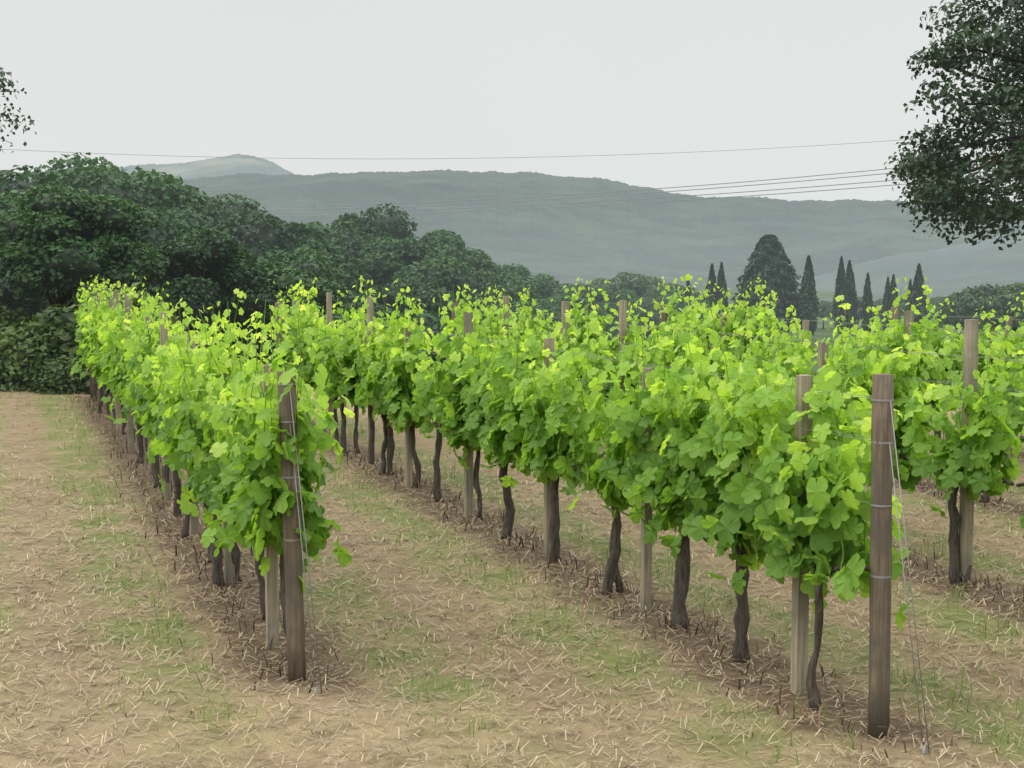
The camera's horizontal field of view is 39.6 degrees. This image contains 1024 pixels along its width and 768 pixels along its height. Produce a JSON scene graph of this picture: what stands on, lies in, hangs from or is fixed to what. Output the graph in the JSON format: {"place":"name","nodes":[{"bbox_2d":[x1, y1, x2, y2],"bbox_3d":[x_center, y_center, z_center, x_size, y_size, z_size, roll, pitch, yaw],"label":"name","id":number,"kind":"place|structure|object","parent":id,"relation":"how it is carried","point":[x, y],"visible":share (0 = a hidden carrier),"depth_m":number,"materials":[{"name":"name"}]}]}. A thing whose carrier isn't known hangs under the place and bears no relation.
{"place":"outdoors","nodes":[
{"label":"outdoors","id":0,"kind":"place"},
{"bbox_2d":[4,154,296,181],"bbox_3d":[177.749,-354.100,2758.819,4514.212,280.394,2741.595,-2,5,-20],"label":"hill ridge","id":1,"kind":"structure","parent":0,"point":[217,166],"depth_m":3191.74,"materials":[{"name":"grey"}]},
{"bbox_2d":[3,130,1015,216],"bbox_3d":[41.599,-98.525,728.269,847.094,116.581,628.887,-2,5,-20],"label":"power line","id":2,"kind":"object","parent":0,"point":[357,207],"visible":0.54,"depth_m":580.63,"materials":[{"name":"grey metal"}]},
{"bbox_2d":[0,289,1023,767],"bbox_3d":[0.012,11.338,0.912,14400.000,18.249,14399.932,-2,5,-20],"label":"ground","id":3,"kind":"structure","parent":0,"point":[276,743],"depth_m":8.54,"materials":[{"name":"soil"}]},
{"bbox_2d":[0,67,36,153],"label":"oak","id":4,"kind":"object","parent":3,"relation":"on","point":[4,90],"visible":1,"depth_m":32.03,"materials":[{"name":"green plant"}]},
{"bbox_2d":[0,189,38,234],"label":"forest oak","id":5,"kind":"object","parent":3,"relation":"on","point":[7,200],"visible":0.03,"depth_m":51.19,"materials":[{"name":"green plant"}]},
{"bbox_2d":[0,305,39,334],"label":"edge bush","id":6,"kind":"object","parent":3,"relation":"on","point":[17,321],"visible":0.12,"depth_m":27.90,"materials":[{"name":"green plant"}]},
{"bbox_2d":[0,319,43,384],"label":"edge bush","id":7,"kind":"object","parent":3,"relation":"on","point":[23,324],"depth_m":27.25,"materials":[{"name":"green plant"}]},
{"bbox_2d":[0,272,56,314],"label":"forest oak","id":8,"kind":"object","parent":3,"relation":"on","point":[10,298],"visible":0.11,"depth_m":33.33,"materials":[{"name":"green plant"}]},
{"bbox_2d":[0,320,62,391],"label":"edge bush","id":9,"kind":"object","parent":3,"relation":"on","point":[13,354],"visible":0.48,"depth_m":25.76,"materials":[{"name":"green plant"}]},
{"bbox_2d":[0,165,86,198],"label":"forest oak","id":10,"kind":"object","parent":3,"relation":"on","point":[19,184],"visible":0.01,"depth_m":58.76,"materials":[{"name":"green plant"}]},
{"bbox_2d":[1,297,86,390],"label":"edge bush","id":11,"kind":"object","parent":3,"relation":"on","point":[57,321],"visible":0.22,"depth_m":26.07,"materials":[{"name":"green plant"}]},
{"bbox_2d":[6,281,94,323],"bbox_3d":[-11.432,-1.463,37.640,3.897,3.974,3.856,-1,5,-11],"label":"bush","id":12,"kind":"object","parent":3,"relation":"on","point":[43,308],"visible":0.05,"depth_m":36.17,"materials":[{"name":"green plant"}]},
{"bbox_2d":[27,354,97,394],"bbox_3d":[-7.899,-0.172,25.505,1.520,0.734,1.528,0,5,-3],"label":"edge bush","id":13,"kind":"object","parent":3,"relation":"on","point":[60,376],"visible":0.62,"depth_m":25.04,"materials":[{"name":"green plant"}]},
{"bbox_2d":[0,182,169,315],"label":"forest oak","id":14,"kind":"object","parent":3,"relation":"on","point":[68,239],"visible":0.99,"depth_m":27.81,"materials":[{"name":"green plant"}]},
{"bbox_2d":[76,367,109,394],"bbox_3d":[-6.699,-0.399,25.449,2.112,1.269,2.123,0,5,2],"label":"edge bush","id":15,"kind":"object","parent":3,"relation":"on","point":[87,383],"visible":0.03,"depth_m":24.94,"materials":[{"name":"green plant"}]},
{"bbox_2d":[46,282,195,389],"bbox_3d":[-7.418,-0.846,26.776,3.048,2.143,3.064,-1,5,-13],"label":"edge bush","id":16,"kind":"object","parent":3,"relation":"on","point":[67,317],"visible":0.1,"depth_m":26.18,"materials":[{"name":"green plant"}]},
{"bbox_2d":[31,152,230,226],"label":"forest oak","id":17,"kind":"object","parent":3,"relation":"on","point":[170,191],"visible":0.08,"depth_m":82.96,"materials":[{"name":"green plant"}]},
{"bbox_2d":[65,170,219,234],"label":"forest oak","id":18,"kind":"object","parent":3,"relation":"on","point":[106,187],"visible":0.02,"depth_m":73.77,"materials":[{"name":"green plant"}]},
{"bbox_2d":[134,203,192,250],"bbox_3d":[-16.188,-1.399,63.762,12.114,13.308,10.573,2,5,20],"label":"forest oak","id":19,"kind":"object","parent":3,"relation":"on","point":[167,230],"visible":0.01,"depth_m":61.94,"materials":[{"name":"green plant"}]},
{"bbox_2d":[186,321,217,351],"bbox_3d":[-10.421,-0.829,41.841,4.361,4.348,4.907,-1,5,-7],"label":"forest oak","id":20,"kind":"object","parent":3,"relation":"on","point":[206,345],"depth_m":40.85,"materials":[{"name":"green plant"}]},
{"bbox_2d":[131,224,281,333],"bbox_3d":[-7.840,-1.740,34.583,3.902,4.297,4.070,4,6,40],"label":"forest oak","id":21,"kind":"object","parent":3,"relation":"on","point":[209,266],"visible":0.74,"depth_m":34.02,"materials":[{"name":"green plant"}]},
{"bbox_2d":[217,340,274,364],"bbox_3d":[-8.069,-0.085,45.134,4.447,4.585,4.638,1,5,15],"label":"forest oak","id":22,"kind":"object","parent":3,"relation":"on","point":[258,352],"visible":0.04,"depth_m":44.10,"materials":[{"name":"green plant"}]},
{"bbox_2d":[211,193,343,253],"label":"forest oak","id":23,"kind":"object","parent":3,"relation":"on","point":[236,207],"visible":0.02,"depth_m":94.10,"materials":[{"name":"green plant"}]},
{"bbox_2d":[208,254,353,358],"bbox_3d":[-5.984,-1.253,36.890,4.310,4.224,4.938,-3,5,-28],"label":"forest oak","id":24,"kind":"object","parent":3,"relation":"on","point":[293,273],"visible":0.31,"depth_m":35.78,"materials":[{"name":"green plant"}]},
{"bbox_2d":[220,210,369,300],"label":"forest oak","id":25,"kind":"object","parent":3,"relation":"on","point":[256,235],"visible":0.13,"depth_m":80.32,"materials":[{"name":"green plant"}]},
{"bbox_2d":[256,247,356,300],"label":"forest oak","id":26,"kind":"object","parent":3,"relation":"on","point":[272,256],"visible":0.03,"depth_m":74.59,"materials":[{"name":"green plant"}]},
{"bbox_2d":[329,203,422,282],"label":"forest oak","id":27,"kind":"object","parent":3,"relation":"on","point":[357,231],"visible":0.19,"depth_m":107.06,"materials":[{"name":"green plant"}]},
{"bbox_2d":[342,290,445,340],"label":"forest oak","id":28,"kind":"object","parent":3,"relation":"on","point":[431,322],"visible":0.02,"depth_m":66.65,"materials":[{"name":"green plant"}]},
{"bbox_2d":[373,323,449,392],"bbox_3d":[-3.403,0.196,43.326,4.536,4.112,4.652,-1,5,-10],"label":"bush","id":29,"kind":"object","parent":3,"relation":"on","point":[431,354],"visible":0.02,"depth_m":42.78,"materials":[{"name":"green plant"}]},
{"bbox_2d":[358,236,480,308],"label":"forest oak","id":30,"kind":"object","parent":3,"relation":"on","point":[405,261],"visible":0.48,"depth_m":102.53,"materials":[{"name":"green plant"}]},
{"bbox_2d":[365,280,479,328],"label":"forest oak","id":31,"kind":"object","parent":3,"relation":"on","point":[425,294],"visible":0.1,"depth_m":81.26,"materials":[{"name":"green plant"}]},
{"bbox_2d":[418,229,522,286],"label":"forest oak","id":32,"kind":"object","parent":3,"relation":"on","point":[445,243],"visible":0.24,"depth_m":128.16,"materials":[{"name":"green plant"}]},
{"bbox_2d":[438,310,517,341],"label":"forest oak","id":33,"kind":"object","parent":3,"relation":"on","point":[483,318],"visible":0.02,"depth_m":79.39,"materials":[{"name":"green plant"}]},
{"bbox_2d":[464,268,540,316],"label":"forest oak","id":34,"kind":"object","parent":3,"relation":"on","point":[488,280],"visible":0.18,"depth_m":112.36,"materials":[{"name":"green plant"}]},
{"bbox_2d":[479,299,553,334],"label":"forest oak","id":35,"kind":"object","parent":3,"relation":"on","point":[512,309],"visible":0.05,"depth_m":104.77,"materials":[{"name":"green plant"}]},
{"bbox_2d":[497,263,560,300],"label":"forest oak","id":36,"kind":"object","parent":3,"relation":"on","point":[544,284],"visible":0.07,"depth_m":149.04,"materials":[{"name":"green plant"}]},
{"bbox_2d":[80,274,1023,754],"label":"vineyard trellis","id":37,"kind":"object","parent":3,"relation":"on","point":[878,568],"visible":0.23,"depth_m":8.84,"materials":[{"name":"brown wood"}]},
{"bbox_2d":[70,273,1023,630],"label":"vine leaves","id":38,"kind":"object","parent":37,"relation":"on","point":[228,483],"visible":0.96,"depth_m":9.76,"materials":[{"name":"green plant"}]},
{"bbox_2d":[549,282,568,296],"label":"valley tree","id":39,"kind":"object","parent":3,"relation":"on","point":[562,290],"visible":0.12,"depth_m":306.29,"materials":[{"name":"green plant"}]},
{"bbox_2d":[560,283,581,288],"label":"valley tree","id":40,"kind":"object","parent":3,"relation":"on","point":[566,284],"visible":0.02,"depth_m":320.42,"materials":[{"name":"green plant"}]},
{"bbox_2d":[534,292,614,335],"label":"forest oak","id":41,"kind":"object","parent":3,"relation":"on","point":[554,306],"visible":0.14,"depth_m":138.09,"materials":[{"name":"green plant"}]},
{"bbox_2d":[548,312,610,349],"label":"forest oak","id":42,"kind":"object","parent":3,"relation":"on","point":[578,325],"visible":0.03,"depth_m":124.63,"materials":[{"name":"green plant"}]},
{"bbox_2d":[551,282,615,305],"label":"forest oak","id":43,"kind":"object","parent":3,"relation":"on","point":[598,297],"visible":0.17,"depth_m":176.07,"materials":[{"name":"green plant"}]},
{"bbox_2d":[588,277,608,286],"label":"valley tree","id":44,"kind":"object","parent":3,"relation":"on","point":[600,280],"visible":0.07,"depth_m":302.01,"materials":[{"name":"green plant"}]},
{"bbox_2d":[594,301,645,339],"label":"forest oak","id":45,"kind":"object","parent":3,"relation":"on","point":[616,318],"visible":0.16,"depth_m":169.52,"materials":[{"name":"green plant"}]},
{"bbox_2d":[596,272,655,299],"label":"valley tree","id":46,"kind":"object","parent":3,"relation":"on","point":[638,284],"visible":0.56,"depth_m":296.07,"materials":[{"name":"green plant"}]},
{"bbox_2d":[611,289,655,312],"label":"forest oak","id":47,"kind":"object","parent":3,"relation":"on","point":[645,304],"visible":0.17,"depth_m":181.24,"materials":[{"name":"green plant"}]},
{"bbox_2d":[641,274,662,287],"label":"valley tree","id":48,"kind":"object","parent":3,"relation":"on","point":[655,281],"visible":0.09,"depth_m":331.64,"materials":[{"name":"green plant"}]},
{"bbox_2d":[635,308,672,339],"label":"forest oak","id":49,"kind":"object","parent":3,"relation":"on","point":[645,315],"visible":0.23,"depth_m":173.57,"materials":[{"name":"green plant"}]},
{"bbox_2d":[647,281,672,289],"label":"valley tree","id":50,"kind":"object","parent":3,"relation":"on","point":[665,284],"visible":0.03,"depth_m":317.74,"materials":[{"name":"green plant"}]},
{"bbox_2d":[643,287,686,320],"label":"forest oak","id":51,"kind":"object","parent":3,"relation":"on","point":[656,296],"visible":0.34,"depth_m":211.63,"materials":[{"name":"green plant"}]},
{"bbox_2d":[662,284,699,300],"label":"valley tree","id":52,"kind":"object","parent":3,"relation":"on","point":[695,294],"visible":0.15,"depth_m":303.60,"materials":[{"name":"green plant"}]},
{"bbox_2d":[684,280,691,303],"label":"cypress","id":53,"kind":"object","parent":3,"relation":"on","point":[688,293],"visible":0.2,"depth_m":247.32,"materials":[{"name":"green plant"}]},
{"bbox_2d":[679,302,710,322],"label":"forest oak","id":54,"kind":"object","parent":3,"relation":"on","point":[686,304],"visible":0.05,"depth_m":211.50,"materials":[{"name":"green plant"}]},
{"bbox_2d":[704,263,719,318],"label":"cypress","id":55,"kind":"object","parent":3,"relation":"on","point":[712,279],"visible":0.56,"depth_m":258.28,"materials":[{"name":"green plant"}]},
{"bbox_2d":[717,261,728,318],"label":"cypress","id":56,"kind":"object","parent":3,"relation":"on","point":[721,281],"visible":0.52,"depth_m":263.94,"materials":[{"name":"green plant"}]},
{"bbox_2d":[730,234,800,341],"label":"cedar","id":57,"kind":"object","parent":3,"relation":"on","point":[769,261],"visible":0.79,"depth_m":247.21,"materials":[{"name":"green plant"}]},
{"bbox_2d":[797,255,818,335],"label":"cypress","id":58,"kind":"object","parent":3,"relation":"on","point":[808,308],"visible":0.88,"depth_m":243.48,"materials":[{"name":"green plant"}]},
{"bbox_2d":[816,300,832,328],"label":"valley tree","id":59,"kind":"object","parent":3,"relation":"on","point":[823,306],"visible":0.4,"depth_m":314.65,"materials":[{"name":"green plant"}]},
{"bbox_2d":[832,256,844,334],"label":"cypress","id":60,"kind":"object","parent":3,"relation":"on","point":[839,282],"visible":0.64,"depth_m":266.88,"materials":[{"name":"green plant"}]},
{"bbox_2d":[824,303,857,320],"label":"valley tree","id":61,"kind":"object","parent":3,"relation":"on","point":[828,310],"visible":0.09,"depth_m":297.14,"materials":[{"name":"green plant"}]},
{"bbox_2d":[838,260,858,336],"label":"cypress","id":62,"kind":"object","parent":3,"relation":"on","point":[849,292],"visible":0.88,"depth_m":261.51,"materials":[{"name":"green plant"}]},
{"bbox_2d":[860,272,873,332],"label":"cypress","id":63,"kind":"object","parent":3,"relation":"on","point":[867,298],"visible":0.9,"depth_m":253.36,"materials":[{"name":"green plant"}]},
{"bbox_2d":[857,296,877,329],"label":"valley tree","id":64,"kind":"object","parent":3,"relation":"on","point":[860,300],"visible":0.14,"depth_m":304.62,"materials":[{"name":"green plant"}]},
{"bbox_2d":[857,305,882,321],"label":"valley tree","id":65,"kind":"object","parent":3,"relation":"on","point":[859,315],"visible":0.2,"depth_m":298.46,"materials":[{"name":"green plant"}]},
{"bbox_2d":[881,276,889,330],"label":"cypress","id":66,"kind":"object","parent":3,"relation":"on","point":[887,291],"visible":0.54,"depth_m":260.32,"materials":[{"name":"green plant"}]},
{"bbox_2d":[875,298,903,315],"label":"valley tree","id":67,"kind":"object","parent":3,"relation":"on","point":[879,301],"visible":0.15,"depth_m":322.25,"materials":[{"name":"green plant"}]},
{"bbox_2d":[884,274,900,327],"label":"cypress","id":68,"kind":"object","parent":3,"relation":"on","point":[891,298],"visible":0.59,"depth_m":250.34,"materials":[{"name":"green plant"}]},
{"bbox_2d":[899,297,905,315],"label":"valley tree","id":69,"kind":"object","parent":3,"relation":"on","point":[902,303],"visible":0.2,"depth_m":318.55,"materials":[{"name":"green plant"}]},
{"bbox_2d":[904,279,911,314],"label":"cypress","id":70,"kind":"object","parent":3,"relation":"on","point":[909,295],"visible":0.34,"depth_m":247.75,"materials":[{"name":"green plant"}]},
{"bbox_2d":[908,263,927,336],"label":"cypress","id":71,"kind":"object","parent":3,"relation":"on","point":[917,290],"visible":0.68,"depth_m":241.14,"materials":[{"name":"green plant"}]},
{"bbox_2d":[927,305,937,329],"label":"valley tree","id":72,"kind":"object","parent":3,"relation":"on","point":[928,312],"visible":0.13,"depth_m":307.78,"materials":[{"name":"green plant"}]},
{"bbox_2d":[928,296,943,326],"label":"valley tree","id":73,"kind":"object","parent":3,"relation":"on","point":[936,301],"visible":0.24,"depth_m":320.80,"materials":[{"name":"green plant"}]},
{"bbox_2d":[932,296,963,336],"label":"valley tree","id":74,"kind":"object","parent":3,"relation":"on","point":[945,321],"visible":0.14,"depth_m":214.90,"materials":[{"name":"green plant"}]},
{"bbox_2d":[884,0,1023,249],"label":"oak","id":75,"kind":"object","parent":3,"relation":"on","point":[943,195],"visible":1,"depth_m":31.53,"materials":[{"name":"green plant"}]},
{"bbox_2d":[940,292,993,327],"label":"valley tree","id":76,"kind":"object","parent":3,"relation":"on","point":[955,320],"visible":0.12,"depth_m":200.18,"materials":[{"name":"green plant"}]},
{"bbox_2d":[954,283,1019,344],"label":"valley tree","id":77,"kind":"object","parent":3,"relation":"on","point":[970,300],"visible":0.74,"depth_m":188.30,"materials":[{"name":"green plant"}]},
{"bbox_2d":[992,283,1023,326],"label":"valley tree","id":78,"kind":"object","parent":3,"relation":"on","point":[1018,289],"visible":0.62,"depth_m":185.84,"materials":[{"name":"green plant"}]},
{"bbox_2d":[1011,282,1021,331],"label":"valley tree","id":79,"kind":"object","parent":3,"relation":"on","point":[1014,328],"visible":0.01,"depth_m":203.18,"materials":[{"name":"green plant"}]},
{"bbox_2d":[0,0,1023,206],"label":"sky","id":80,"kind":"structure","parent":0,"point":[360,85],"materials":[{"name":"white"}]},
{"bbox_2d":[182,169,1023,288],"bbox_3d":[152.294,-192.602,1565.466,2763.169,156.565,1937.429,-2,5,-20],"label":"hill ridge","id":81,"kind":"structure","parent":0,"point":[670,241],"depth_m":1428.24,"materials":[{"name":"grey"}]},
{"bbox_2d":[797,236,1023,302],"bbox_3d":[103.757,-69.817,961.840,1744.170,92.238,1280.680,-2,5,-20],"label":"hill slope","id":82,"kind":"structure","parent":0,"point":[948,271],"depth_m":843.41,"materials":[{"name":"grey"}]}
]}

